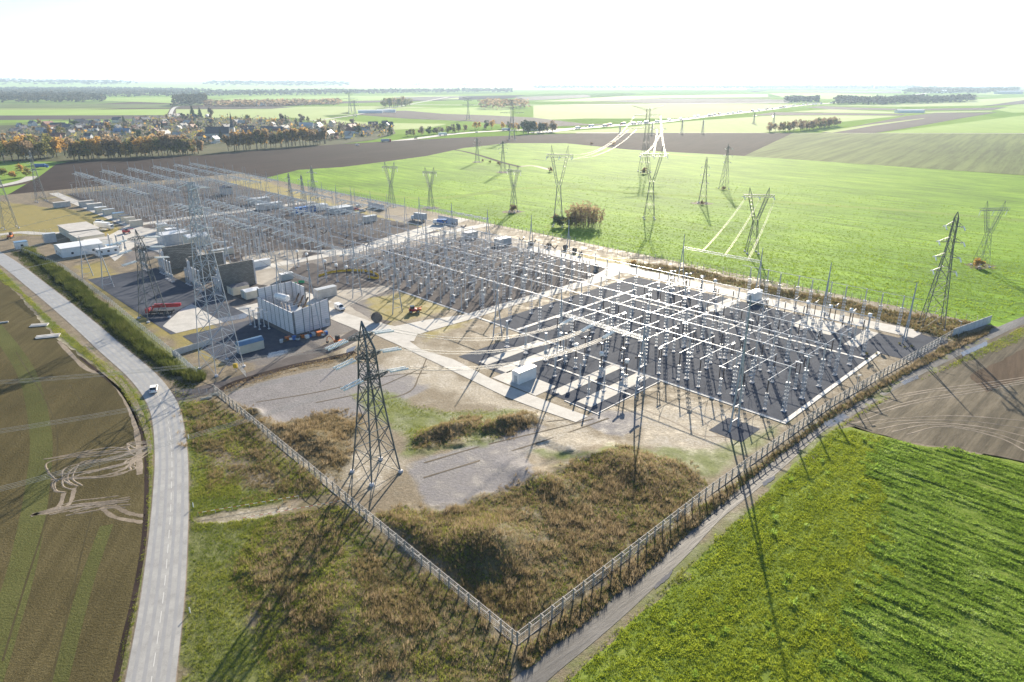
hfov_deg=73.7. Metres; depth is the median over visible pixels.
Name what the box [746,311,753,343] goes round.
pantograph switch
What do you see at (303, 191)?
line gantry
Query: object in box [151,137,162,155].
tree
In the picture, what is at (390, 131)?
tree
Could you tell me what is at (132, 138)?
tree
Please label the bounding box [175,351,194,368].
gate
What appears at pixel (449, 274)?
busbar support
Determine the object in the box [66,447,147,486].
wheel rut
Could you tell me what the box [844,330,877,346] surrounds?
concrete slab
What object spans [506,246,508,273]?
busbar support
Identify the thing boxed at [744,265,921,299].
thin rail
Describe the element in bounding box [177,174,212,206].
line gantry
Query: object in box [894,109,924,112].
shed
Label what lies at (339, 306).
van
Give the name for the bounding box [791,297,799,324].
circuit breaker
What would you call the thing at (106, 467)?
wheel rut
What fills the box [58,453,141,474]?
wheel rut
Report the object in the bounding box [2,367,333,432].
power conductor
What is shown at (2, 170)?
bush
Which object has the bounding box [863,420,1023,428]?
wheel rut
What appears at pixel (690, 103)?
road
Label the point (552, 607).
concrete fence
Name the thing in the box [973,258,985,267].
bush
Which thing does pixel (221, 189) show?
shelter
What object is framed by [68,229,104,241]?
control building
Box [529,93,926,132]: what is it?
motorway
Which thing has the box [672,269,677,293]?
circuit breaker
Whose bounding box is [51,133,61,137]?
house
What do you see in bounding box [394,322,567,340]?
power conductor
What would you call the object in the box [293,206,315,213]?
store building
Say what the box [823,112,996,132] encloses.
field
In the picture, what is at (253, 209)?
bus conductor
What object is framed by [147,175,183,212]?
line gantry
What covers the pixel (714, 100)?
field
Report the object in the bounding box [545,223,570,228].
bare patch
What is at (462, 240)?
busbar support
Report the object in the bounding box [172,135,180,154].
tree
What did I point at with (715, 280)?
current transformer
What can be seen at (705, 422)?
wheel rut
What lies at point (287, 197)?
line gantry
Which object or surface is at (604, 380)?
surge arrester
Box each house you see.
[8,127,23,134]
[17,124,28,131]
[28,120,37,125]
[35,127,43,132]
[41,120,52,126]
[43,129,55,135]
[49,122,64,124]
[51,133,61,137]
[61,123,73,130]
[66,129,76,135]
[73,119,89,125]
[74,125,82,130]
[83,125,98,130]
[83,133,93,137]
[111,117,122,122]
[112,128,130,134]
[131,119,143,124]
[138,116,150,122]
[151,127,158,133]
[157,129,171,136]
[161,122,170,127]
[171,118,181,123]
[172,131,181,137]
[179,122,187,128]
[196,132,205,139]
[210,135,219,142]
[237,119,246,125]
[241,128,257,133]
[260,125,270,130]
[270,126,285,132]
[299,122,313,127]
[329,120,335,126]
[344,131,352,137]
[345,127,357,133]
[360,128,370,134]
[368,121,377,126]
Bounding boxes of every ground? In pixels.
[0,86,1023,462]
[0,173,1023,681]
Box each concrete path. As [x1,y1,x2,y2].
[359,322,586,421]
[375,263,628,340]
[528,246,921,337]
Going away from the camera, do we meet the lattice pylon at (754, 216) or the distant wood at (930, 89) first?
the lattice pylon at (754, 216)
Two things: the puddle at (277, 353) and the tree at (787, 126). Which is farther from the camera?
the tree at (787, 126)
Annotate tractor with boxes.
[409,305,421,312]
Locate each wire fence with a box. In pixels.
[0,228,51,236]
[18,247,196,371]
[31,174,247,196]
[254,173,977,320]
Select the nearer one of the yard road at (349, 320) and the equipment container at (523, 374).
the equipment container at (523, 374)
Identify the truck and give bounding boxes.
[34,164,48,167]
[93,221,113,229]
[122,228,132,233]
[145,303,180,314]
[411,212,426,220]
[433,219,446,224]
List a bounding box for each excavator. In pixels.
[7,231,13,238]
[326,335,342,344]
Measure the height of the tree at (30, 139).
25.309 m
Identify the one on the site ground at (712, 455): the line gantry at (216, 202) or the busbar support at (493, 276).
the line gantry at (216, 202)
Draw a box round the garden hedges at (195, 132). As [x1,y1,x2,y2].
[5,115,392,142]
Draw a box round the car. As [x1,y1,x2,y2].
[149,384,157,392]
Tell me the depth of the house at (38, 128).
1043.03 m
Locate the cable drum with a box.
[371,312,382,322]
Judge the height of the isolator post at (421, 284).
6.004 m
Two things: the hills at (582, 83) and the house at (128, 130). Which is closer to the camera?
the house at (128, 130)
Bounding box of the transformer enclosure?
[257,281,330,334]
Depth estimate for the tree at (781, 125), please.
1062.03 m
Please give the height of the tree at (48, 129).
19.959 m
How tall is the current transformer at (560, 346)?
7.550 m
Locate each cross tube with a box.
[348,228,456,248]
[350,230,465,252]
[359,233,470,255]
[367,234,486,258]
[381,235,502,260]
[388,240,500,264]
[398,241,517,267]
[410,242,534,270]
[419,247,534,274]
[433,249,549,277]
[444,250,568,281]
[455,255,571,285]
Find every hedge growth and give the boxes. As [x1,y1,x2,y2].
[11,250,194,388]
[20,246,206,382]
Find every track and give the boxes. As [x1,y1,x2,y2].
[337,187,1023,221]
[510,316,1023,681]
[521,165,548,169]
[994,133,1023,133]
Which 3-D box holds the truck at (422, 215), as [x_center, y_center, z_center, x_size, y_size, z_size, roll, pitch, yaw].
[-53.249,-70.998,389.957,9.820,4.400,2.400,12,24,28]
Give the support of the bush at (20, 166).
on the ground at (460, 102)
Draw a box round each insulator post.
[572,320,574,345]
[588,328,590,350]
[620,335,624,361]
[642,286,644,308]
[648,313,650,337]
[654,321,658,346]
[676,353,680,380]
[687,298,690,320]
[690,331,694,357]
[696,359,701,387]
[709,337,713,363]
[718,332,722,358]
[730,291,733,312]
[738,313,741,333]
[741,372,745,401]
[749,348,754,375]
[758,343,763,370]
[763,379,769,409]
[765,324,770,348]
[770,354,776,382]
[775,320,779,343]
[794,325,799,348]
[799,306,804,329]
[827,339,833,365]
[859,320,864,344]
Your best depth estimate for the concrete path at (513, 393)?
181.26 m
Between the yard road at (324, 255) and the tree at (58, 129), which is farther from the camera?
the tree at (58, 129)
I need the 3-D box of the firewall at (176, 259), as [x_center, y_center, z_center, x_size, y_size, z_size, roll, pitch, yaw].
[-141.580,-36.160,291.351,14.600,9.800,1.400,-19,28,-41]
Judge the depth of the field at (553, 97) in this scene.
3236.72 m
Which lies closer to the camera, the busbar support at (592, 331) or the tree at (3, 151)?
the busbar support at (592, 331)
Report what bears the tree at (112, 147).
on the village green
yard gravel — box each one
[68,180,438,261]
[88,268,248,333]
[183,319,305,365]
[208,263,379,303]
[326,237,604,312]
[459,334,658,412]
[492,276,897,420]
[710,417,759,441]
[880,328,948,364]
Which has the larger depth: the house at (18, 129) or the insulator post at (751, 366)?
the house at (18, 129)
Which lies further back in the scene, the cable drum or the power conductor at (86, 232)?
the cable drum
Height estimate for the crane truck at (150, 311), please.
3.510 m
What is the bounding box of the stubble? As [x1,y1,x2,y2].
[0,344,143,680]
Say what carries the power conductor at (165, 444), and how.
hanging from the lattice pylon at (369, 375)
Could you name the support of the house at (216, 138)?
on the village green
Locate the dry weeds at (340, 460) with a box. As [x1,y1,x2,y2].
[236,403,707,634]
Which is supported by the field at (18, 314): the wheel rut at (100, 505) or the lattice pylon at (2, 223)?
the wheel rut at (100, 505)
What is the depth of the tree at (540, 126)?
1041.99 m
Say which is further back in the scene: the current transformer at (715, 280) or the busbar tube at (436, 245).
the busbar tube at (436, 245)
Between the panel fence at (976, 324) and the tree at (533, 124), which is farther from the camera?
the tree at (533, 124)
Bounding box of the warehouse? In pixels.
[54,239,102,257]
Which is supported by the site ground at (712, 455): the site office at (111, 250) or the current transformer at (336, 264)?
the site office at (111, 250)
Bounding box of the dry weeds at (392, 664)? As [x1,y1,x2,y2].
[171,400,513,681]
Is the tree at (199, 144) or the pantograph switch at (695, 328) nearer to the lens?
the pantograph switch at (695, 328)
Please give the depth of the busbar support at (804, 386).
170.69 m
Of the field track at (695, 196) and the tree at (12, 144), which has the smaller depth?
the field track at (695, 196)
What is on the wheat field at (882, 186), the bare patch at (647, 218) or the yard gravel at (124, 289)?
the bare patch at (647, 218)
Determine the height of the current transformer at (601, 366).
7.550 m
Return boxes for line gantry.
[73,165,99,192]
[78,236,113,288]
[93,172,123,204]
[100,165,124,191]
[117,180,150,215]
[122,170,153,201]
[126,162,154,189]
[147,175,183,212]
[149,166,181,199]
[151,160,181,187]
[155,213,230,263]
[169,194,214,238]
[174,159,202,182]
[176,168,207,196]
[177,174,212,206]
[189,158,218,181]
[197,166,229,190]
[204,170,241,205]
[204,193,248,231]
[204,202,257,258]
[210,208,262,257]
[214,164,246,191]
[228,172,263,197]
[235,187,280,225]
[244,167,281,197]
[245,201,298,249]
[254,212,402,314]
[265,187,309,217]
[275,256,320,332]
[278,197,330,244]
[290,185,336,220]
[308,184,352,212]
[309,193,363,238]
[335,190,389,234]
[354,193,407,228]
[417,203,490,249]
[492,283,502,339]
[527,215,532,257]
[556,296,645,397]
[564,225,570,265]
[677,234,762,288]
[728,296,751,431]
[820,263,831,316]
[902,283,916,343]
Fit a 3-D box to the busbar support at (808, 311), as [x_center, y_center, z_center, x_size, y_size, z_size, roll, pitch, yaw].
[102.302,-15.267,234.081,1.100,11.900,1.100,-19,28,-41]
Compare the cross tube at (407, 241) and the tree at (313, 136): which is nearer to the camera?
the cross tube at (407, 241)
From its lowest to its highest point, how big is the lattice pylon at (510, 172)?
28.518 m
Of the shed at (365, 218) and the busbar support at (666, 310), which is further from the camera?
the shed at (365, 218)
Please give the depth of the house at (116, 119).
1309.59 m
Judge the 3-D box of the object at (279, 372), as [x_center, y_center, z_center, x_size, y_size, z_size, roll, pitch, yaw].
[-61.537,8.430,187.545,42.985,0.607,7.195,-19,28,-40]
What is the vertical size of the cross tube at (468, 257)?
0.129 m
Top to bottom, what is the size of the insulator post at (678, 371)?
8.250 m
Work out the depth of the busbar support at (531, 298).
232.93 m
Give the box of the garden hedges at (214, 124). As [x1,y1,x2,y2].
[2,117,392,141]
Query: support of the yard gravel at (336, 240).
on the site ground at (712, 455)
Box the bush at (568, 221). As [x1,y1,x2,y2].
[561,213,580,225]
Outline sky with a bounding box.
[0,0,1023,82]
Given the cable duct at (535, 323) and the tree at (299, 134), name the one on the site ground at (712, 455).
the cable duct at (535, 323)
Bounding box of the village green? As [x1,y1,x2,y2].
[0,118,395,160]
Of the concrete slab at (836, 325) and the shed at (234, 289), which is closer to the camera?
the concrete slab at (836, 325)
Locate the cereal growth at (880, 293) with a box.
[353,176,1023,320]
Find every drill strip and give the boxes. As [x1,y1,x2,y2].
[0,323,52,681]
[2,352,57,660]
[50,384,100,681]
[52,524,112,681]
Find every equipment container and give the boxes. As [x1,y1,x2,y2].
[211,246,234,254]
[254,258,270,267]
[279,271,293,280]
[313,285,336,298]
[512,363,535,384]
[747,288,762,302]
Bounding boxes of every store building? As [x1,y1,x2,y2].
[248,196,270,204]
[255,201,282,209]
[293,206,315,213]
[307,203,327,210]
[327,204,353,213]
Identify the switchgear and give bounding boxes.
[70,177,274,211]
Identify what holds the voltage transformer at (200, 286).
on the yard gravel at (124, 289)
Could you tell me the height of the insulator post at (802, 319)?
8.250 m
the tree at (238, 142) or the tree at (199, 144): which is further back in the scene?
the tree at (238, 142)
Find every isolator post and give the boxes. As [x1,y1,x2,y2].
[419,276,422,291]
[452,288,456,302]
[536,271,540,285]
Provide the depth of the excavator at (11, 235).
346.17 m
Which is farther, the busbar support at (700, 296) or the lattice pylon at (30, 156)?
the lattice pylon at (30, 156)
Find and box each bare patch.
[502,210,524,213]
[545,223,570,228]
[635,216,663,220]
[690,201,712,204]
[737,249,767,256]
[961,263,995,269]
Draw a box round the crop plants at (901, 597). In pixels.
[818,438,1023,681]
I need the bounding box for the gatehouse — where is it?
[13,240,27,248]
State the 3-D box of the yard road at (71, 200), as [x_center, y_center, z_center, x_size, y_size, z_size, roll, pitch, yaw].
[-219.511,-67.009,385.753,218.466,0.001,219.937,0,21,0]
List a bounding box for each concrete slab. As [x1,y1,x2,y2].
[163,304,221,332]
[479,340,544,364]
[493,370,555,395]
[498,346,566,372]
[553,364,620,394]
[577,373,649,406]
[704,298,740,311]
[793,316,845,334]
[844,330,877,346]
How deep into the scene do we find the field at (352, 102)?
2501.87 m
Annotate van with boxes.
[334,302,344,310]
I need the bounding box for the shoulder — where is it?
[2,254,188,681]
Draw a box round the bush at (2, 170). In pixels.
[0,168,6,175]
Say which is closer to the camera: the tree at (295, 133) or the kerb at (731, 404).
the kerb at (731, 404)
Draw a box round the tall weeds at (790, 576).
[668,437,895,676]
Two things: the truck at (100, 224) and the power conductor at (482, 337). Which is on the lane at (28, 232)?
the truck at (100, 224)
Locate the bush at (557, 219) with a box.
[553,215,565,225]
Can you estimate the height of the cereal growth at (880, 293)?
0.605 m
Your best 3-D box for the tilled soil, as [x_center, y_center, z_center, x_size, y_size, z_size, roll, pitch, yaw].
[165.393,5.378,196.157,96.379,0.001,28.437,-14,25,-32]
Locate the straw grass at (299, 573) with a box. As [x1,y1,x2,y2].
[188,420,438,634]
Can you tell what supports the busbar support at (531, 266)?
on the yard gravel at (473, 304)
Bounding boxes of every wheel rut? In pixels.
[31,487,76,515]
[31,493,65,516]
[39,502,104,512]
[39,503,114,513]
[40,504,114,513]
[43,442,145,459]
[44,443,146,481]
[45,500,116,511]
[48,496,116,509]
[48,501,118,512]
[49,506,110,514]
[50,452,150,480]
[51,452,146,492]
[53,441,148,457]
[53,454,142,492]
[56,500,121,512]
[57,341,142,474]
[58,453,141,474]
[61,446,144,485]
[61,450,148,489]
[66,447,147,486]
[66,507,124,515]
[71,446,146,485]
[73,452,143,476]
[73,501,127,512]
[76,496,129,510]
[77,445,145,457]
[78,341,151,453]
[79,504,129,513]
[87,451,144,473]
[99,507,142,523]
[111,504,142,517]
[114,455,140,474]
[115,445,148,460]
[258,373,424,401]
[316,366,425,402]
[377,358,426,401]
[423,418,608,477]
[424,418,592,462]
[640,407,767,436]
[685,408,727,437]
[848,415,1023,423]
[858,383,1023,421]
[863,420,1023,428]
[866,381,1023,414]
[875,379,1023,405]
[878,422,1023,435]
[882,377,1022,398]
[891,424,1023,443]
[907,426,1023,450]
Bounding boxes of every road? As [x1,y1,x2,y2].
[0,252,188,681]
[49,193,227,263]
[108,226,183,260]
[143,201,312,224]
[172,320,390,400]
[236,292,330,318]
[242,249,306,285]
[255,223,491,270]
[255,298,369,330]
[299,217,468,255]
[327,285,396,321]
[393,128,574,140]
[582,103,714,104]
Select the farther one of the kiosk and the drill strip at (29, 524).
the kiosk
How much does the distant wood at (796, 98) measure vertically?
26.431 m
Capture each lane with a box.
[0,176,36,186]
[0,228,106,234]
[168,106,178,116]
[314,97,446,120]
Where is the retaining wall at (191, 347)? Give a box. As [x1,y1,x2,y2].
[172,339,212,355]
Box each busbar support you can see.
[331,236,334,261]
[365,246,369,273]
[385,251,388,279]
[405,257,408,286]
[426,253,429,281]
[427,263,430,293]
[446,249,448,276]
[448,259,451,288]
[450,270,453,301]
[461,231,463,252]
[463,237,465,261]
[468,254,471,282]
[472,265,474,295]
[481,279,483,311]
[484,242,486,267]
[488,252,490,277]
[491,260,494,289]
[502,273,505,304]
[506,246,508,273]
[508,287,511,320]
[511,255,514,284]
[522,268,525,298]
[529,251,532,279]
[529,281,532,313]
[537,295,541,330]
[541,263,544,293]
[549,275,552,307]
[558,289,562,322]
[559,258,563,287]
[568,270,572,300]
[569,305,573,341]
[577,254,580,282]
[578,283,582,315]
[586,264,590,294]
[590,298,594,332]
[598,277,601,308]
[604,260,607,289]
[605,315,609,352]
[610,291,614,325]
[615,271,619,302]
[625,307,630,343]
[630,285,633,317]
[633,266,637,296]
[642,326,648,365]
[645,300,649,335]
[647,279,651,311]
[663,318,668,355]
[664,273,668,304]
[664,293,668,327]
[680,286,685,320]
[682,310,687,346]
[684,338,690,379]
[698,280,702,313]
[700,302,706,337]
[704,329,711,368]
[717,295,723,330]
[722,320,729,358]
[730,352,738,394]
[733,288,739,322]
[741,312,747,349]
[745,268,751,298]
[749,341,757,383]
[757,304,763,340]
[763,269,768,300]
[767,332,775,372]
[772,297,779,332]
[775,274,781,305]
[781,367,790,411]
[784,323,792,361]
[793,275,799,307]
[799,314,808,352]
[799,355,809,398]
[807,280,813,312]
[814,307,822,342]
[816,345,826,386]
[825,283,832,314]
[832,335,842,375]
[839,286,847,320]
[846,326,856,364]
[859,288,867,322]
[860,317,870,354]
[874,293,883,328]
[895,295,904,330]
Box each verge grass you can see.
[20,247,700,624]
[174,391,306,681]
[183,400,512,681]
[374,446,706,628]
[518,326,991,669]
[635,264,965,339]
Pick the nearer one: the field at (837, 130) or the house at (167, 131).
the house at (167, 131)
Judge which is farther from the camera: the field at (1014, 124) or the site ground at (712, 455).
the field at (1014, 124)
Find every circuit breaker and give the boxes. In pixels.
[561,330,570,362]
[581,334,589,366]
[597,340,605,372]
[620,345,628,378]
[635,353,643,387]
[656,267,662,290]
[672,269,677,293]
[687,272,693,296]
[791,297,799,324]
[810,300,819,327]
[831,303,839,331]
[847,309,856,337]
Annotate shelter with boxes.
[219,185,232,194]
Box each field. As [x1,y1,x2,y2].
[0,104,170,107]
[0,109,168,114]
[0,115,165,119]
[0,278,143,681]
[7,133,791,194]
[106,97,185,102]
[176,109,349,118]
[197,106,332,108]
[212,95,458,101]
[256,106,444,129]
[267,143,1023,326]
[301,101,383,103]
[344,106,511,115]
[359,111,601,126]
[395,96,465,100]
[477,86,746,89]
[515,95,590,99]
[533,104,798,119]
[548,94,767,100]
[548,115,894,132]
[570,426,1023,681]
[608,98,788,102]
[745,133,1023,174]
[750,112,904,115]
[769,93,890,98]
[780,91,900,92]
[791,109,991,112]
[808,106,1006,109]
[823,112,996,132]
[823,118,923,132]
[832,97,1023,106]
[842,324,1023,460]
[884,115,1023,132]
[979,92,1001,94]
[986,100,1023,105]
[996,104,1023,112]
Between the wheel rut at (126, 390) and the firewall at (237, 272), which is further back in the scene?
the firewall at (237, 272)
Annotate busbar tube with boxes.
[330,235,453,270]
[352,232,475,265]
[372,229,495,260]
[389,225,514,255]
[407,222,533,251]
[424,219,549,246]
[470,275,795,367]
[491,269,813,356]
[511,264,830,345]
[531,259,846,335]
[550,255,860,326]
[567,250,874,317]
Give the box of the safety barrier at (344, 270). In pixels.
[318,269,378,278]
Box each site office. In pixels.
[95,246,119,255]
[105,243,121,249]
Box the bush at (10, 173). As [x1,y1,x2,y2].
[8,170,16,176]
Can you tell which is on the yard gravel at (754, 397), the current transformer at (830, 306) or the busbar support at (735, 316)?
the busbar support at (735, 316)
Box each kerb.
[397,290,781,422]
[564,400,599,414]
[598,381,660,412]
[781,351,881,423]
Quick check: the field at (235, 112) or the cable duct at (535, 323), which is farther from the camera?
the field at (235, 112)
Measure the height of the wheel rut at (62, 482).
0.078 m
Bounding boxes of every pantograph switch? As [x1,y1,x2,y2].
[556,308,560,339]
[603,326,608,356]
[621,312,626,336]
[656,283,661,311]
[656,340,662,374]
[671,321,678,351]
[681,316,687,347]
[693,299,698,329]
[713,281,719,308]
[717,356,725,394]
[728,333,734,369]
[737,332,744,364]
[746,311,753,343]
[756,306,761,338]
[763,296,768,321]
[792,351,802,389]
[801,348,810,383]
[814,326,821,354]
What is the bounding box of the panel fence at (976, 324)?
[952,315,991,336]
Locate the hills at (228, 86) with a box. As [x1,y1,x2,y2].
[0,81,476,89]
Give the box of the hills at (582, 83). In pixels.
[63,81,1023,85]
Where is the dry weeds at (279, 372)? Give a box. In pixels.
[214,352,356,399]
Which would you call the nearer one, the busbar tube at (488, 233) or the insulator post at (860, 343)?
the insulator post at (860, 343)
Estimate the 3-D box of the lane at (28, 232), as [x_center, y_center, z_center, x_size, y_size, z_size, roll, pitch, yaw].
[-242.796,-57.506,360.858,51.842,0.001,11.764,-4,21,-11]
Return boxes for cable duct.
[391,252,537,293]
[435,242,585,279]
[516,291,631,330]
[546,363,630,395]
[631,298,865,359]
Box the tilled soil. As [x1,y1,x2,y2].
[970,349,1023,391]
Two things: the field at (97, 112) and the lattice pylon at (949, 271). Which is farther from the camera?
the field at (97, 112)
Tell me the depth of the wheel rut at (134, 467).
140.58 m
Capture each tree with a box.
[0,140,14,160]
[0,141,10,162]
[7,136,24,161]
[15,140,33,160]
[22,144,38,159]
[23,134,37,157]
[29,134,41,157]
[33,139,50,158]
[42,133,58,156]
[44,142,57,157]
[45,123,51,133]
[50,137,62,155]
[56,127,64,132]
[56,137,67,155]
[61,137,77,159]
[68,145,84,159]
[72,141,88,159]
[74,140,90,158]
[84,139,100,158]
[89,136,103,158]
[100,134,111,157]
[100,137,113,157]
[101,142,109,157]
[104,122,110,129]
[109,143,116,157]
[113,137,121,157]
[115,141,129,156]
[123,141,133,156]
[128,134,137,155]
[129,139,140,156]
[132,129,141,136]
[137,136,151,156]
[141,137,155,155]
[149,134,162,152]
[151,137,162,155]
[157,131,173,155]
[162,139,176,154]
[171,140,179,154]
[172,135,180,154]
[175,139,187,154]
[179,140,191,154]
[184,139,194,153]
[192,138,203,153]
[197,107,202,117]
[207,107,213,115]
[222,135,230,150]
[229,129,237,150]
[233,138,240,147]
[234,131,239,150]
[239,131,245,149]
[240,129,247,149]
[246,130,253,148]
[250,129,262,148]
[252,129,259,147]
[261,129,268,147]
[262,129,267,147]
[267,132,273,144]
[271,132,278,146]
[277,132,283,146]
[282,129,288,146]
[286,130,291,146]
[289,126,295,145]
[292,128,297,145]
[296,130,305,142]
[299,127,305,145]
[301,127,309,144]
[306,127,315,141]
[309,130,316,144]
[316,130,326,141]
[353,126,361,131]
[380,98,387,106]
[386,98,392,107]
[387,123,392,134]
[391,97,397,106]
[519,120,527,133]
[526,121,532,133]
[528,121,536,130]
[535,122,542,132]
[550,123,556,131]
[778,123,784,131]
[782,121,790,130]
[791,119,797,129]
[798,121,805,129]
[808,120,815,129]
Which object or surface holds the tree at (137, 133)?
on the village green
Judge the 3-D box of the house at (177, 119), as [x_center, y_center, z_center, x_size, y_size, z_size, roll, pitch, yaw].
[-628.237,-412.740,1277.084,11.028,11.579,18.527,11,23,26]
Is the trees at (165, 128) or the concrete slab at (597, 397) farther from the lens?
the trees at (165, 128)
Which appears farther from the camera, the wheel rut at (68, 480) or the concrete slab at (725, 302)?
the concrete slab at (725, 302)
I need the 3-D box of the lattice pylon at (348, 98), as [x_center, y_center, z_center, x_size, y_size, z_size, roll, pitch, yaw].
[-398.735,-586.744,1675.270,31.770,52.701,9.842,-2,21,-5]
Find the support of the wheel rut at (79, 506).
on the field at (18, 314)
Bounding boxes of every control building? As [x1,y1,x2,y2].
[57,221,99,238]
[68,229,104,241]
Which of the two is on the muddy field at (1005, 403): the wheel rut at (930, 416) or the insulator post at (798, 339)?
the wheel rut at (930, 416)
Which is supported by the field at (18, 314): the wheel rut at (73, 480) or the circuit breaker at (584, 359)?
the wheel rut at (73, 480)
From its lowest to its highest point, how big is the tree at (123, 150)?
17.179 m
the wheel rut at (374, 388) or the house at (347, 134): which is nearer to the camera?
the wheel rut at (374, 388)
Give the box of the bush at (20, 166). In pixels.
[15,163,23,171]
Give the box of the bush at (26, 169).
[17,166,31,175]
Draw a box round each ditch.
[78,357,148,681]
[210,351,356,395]
[448,149,520,166]
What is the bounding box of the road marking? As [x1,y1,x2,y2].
[151,393,171,681]
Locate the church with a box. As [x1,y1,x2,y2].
[205,114,234,139]
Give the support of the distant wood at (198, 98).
on the ground at (460, 102)
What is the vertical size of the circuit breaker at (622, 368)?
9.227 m
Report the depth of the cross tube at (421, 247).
295.48 m
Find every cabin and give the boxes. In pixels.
[52,201,70,207]
[78,200,93,206]
[86,202,101,208]
[94,206,106,212]
[101,208,114,214]
[111,211,124,218]
[118,214,129,221]
[123,216,134,223]
[128,219,142,226]
[155,222,167,231]
[164,227,176,230]
[235,335,264,353]
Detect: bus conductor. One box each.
[131,186,278,202]
[174,198,337,219]
[191,203,357,226]
[236,214,406,241]
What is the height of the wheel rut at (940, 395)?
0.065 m
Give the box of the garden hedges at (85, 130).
[7,114,391,149]
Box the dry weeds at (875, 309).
[625,260,974,337]
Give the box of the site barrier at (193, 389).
[175,389,213,392]
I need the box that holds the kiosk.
[41,232,56,242]
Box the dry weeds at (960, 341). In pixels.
[516,325,992,667]
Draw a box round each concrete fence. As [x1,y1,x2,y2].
[212,384,515,644]
[516,330,952,645]
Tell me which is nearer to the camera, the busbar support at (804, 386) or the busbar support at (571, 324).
the busbar support at (804, 386)
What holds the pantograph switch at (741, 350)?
on the yard gravel at (754, 397)
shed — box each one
[84,236,112,246]
[156,229,186,245]
[182,232,209,245]
[226,282,248,295]
[240,287,258,299]
[358,110,382,112]
[361,214,376,222]
[377,109,395,111]
[464,230,477,238]
[494,236,511,245]
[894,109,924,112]
[993,91,1022,93]
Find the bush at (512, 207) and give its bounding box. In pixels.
[510,205,516,211]
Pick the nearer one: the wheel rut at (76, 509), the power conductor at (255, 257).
the wheel rut at (76, 509)
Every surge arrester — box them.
[553,356,556,376]
[577,364,581,385]
[586,376,590,397]
[601,370,605,390]
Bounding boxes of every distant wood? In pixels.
[0,78,137,84]
[0,86,211,90]
[0,87,512,96]
[0,91,106,101]
[170,93,208,105]
[202,80,349,85]
[202,98,342,105]
[350,83,512,85]
[477,98,529,108]
[533,85,916,88]
[784,95,819,101]
[832,94,976,104]
[902,86,1019,93]
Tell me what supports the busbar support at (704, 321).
on the yard gravel at (754, 397)
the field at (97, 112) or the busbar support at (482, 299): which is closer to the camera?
the busbar support at (482, 299)
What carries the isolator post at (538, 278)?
on the yard gravel at (473, 304)
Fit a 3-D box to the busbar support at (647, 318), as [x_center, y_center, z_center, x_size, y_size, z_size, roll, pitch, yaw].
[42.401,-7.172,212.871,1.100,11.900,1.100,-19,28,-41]
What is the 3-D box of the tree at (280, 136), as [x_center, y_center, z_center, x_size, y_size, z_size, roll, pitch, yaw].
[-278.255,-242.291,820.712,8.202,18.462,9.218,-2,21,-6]
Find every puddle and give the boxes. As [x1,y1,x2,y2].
[218,313,247,321]
[267,347,295,357]
[346,346,355,352]
[654,570,672,588]
[762,475,774,485]
[824,413,848,425]
[902,375,918,384]
[960,341,987,355]
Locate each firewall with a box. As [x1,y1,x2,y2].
[160,242,197,270]
[186,251,224,281]
[216,259,256,290]
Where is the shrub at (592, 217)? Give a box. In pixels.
[564,200,605,227]
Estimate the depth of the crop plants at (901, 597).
111.38 m
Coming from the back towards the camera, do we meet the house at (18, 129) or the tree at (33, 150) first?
the house at (18, 129)
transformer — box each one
[163,259,167,279]
[166,260,171,280]
[168,261,174,281]
[190,267,195,288]
[194,268,198,290]
[197,270,202,291]
[266,293,311,311]
[335,263,338,281]
[345,265,349,283]
[504,320,509,347]
[523,326,527,353]
[543,332,547,360]
[558,332,561,356]
[573,343,577,368]
[598,351,603,377]
[623,359,628,385]
[712,279,716,298]
[804,301,809,321]
[826,305,832,326]
[846,308,852,330]
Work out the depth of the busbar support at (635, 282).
251.38 m
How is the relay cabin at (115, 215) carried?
on the site ground at (712, 455)
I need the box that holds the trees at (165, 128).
[0,114,393,156]
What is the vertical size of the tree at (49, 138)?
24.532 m
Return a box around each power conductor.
[0,388,341,490]
[1,186,176,230]
[1,206,179,252]
[1,226,182,273]
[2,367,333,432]
[6,348,325,383]
[208,186,296,276]
[213,226,308,281]
[216,213,302,278]
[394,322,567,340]
[401,329,588,353]
[409,334,611,370]
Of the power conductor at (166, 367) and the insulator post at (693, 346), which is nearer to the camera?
the power conductor at (166, 367)
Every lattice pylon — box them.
[0,179,19,229]
[27,152,47,202]
[112,229,170,322]
[177,182,245,376]
[286,173,295,209]
[297,175,305,205]
[307,166,321,212]
[325,321,408,486]
[345,91,352,112]
[381,161,396,206]
[422,167,436,208]
[463,97,472,119]
[473,138,479,161]
[498,141,507,172]
[500,98,523,139]
[506,166,520,212]
[546,145,572,226]
[627,105,665,172]
[639,146,667,219]
[697,158,709,203]
[719,144,732,189]
[742,188,774,253]
[917,212,965,330]
[970,201,1009,267]
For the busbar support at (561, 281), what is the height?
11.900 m
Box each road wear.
[0,256,176,681]
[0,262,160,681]

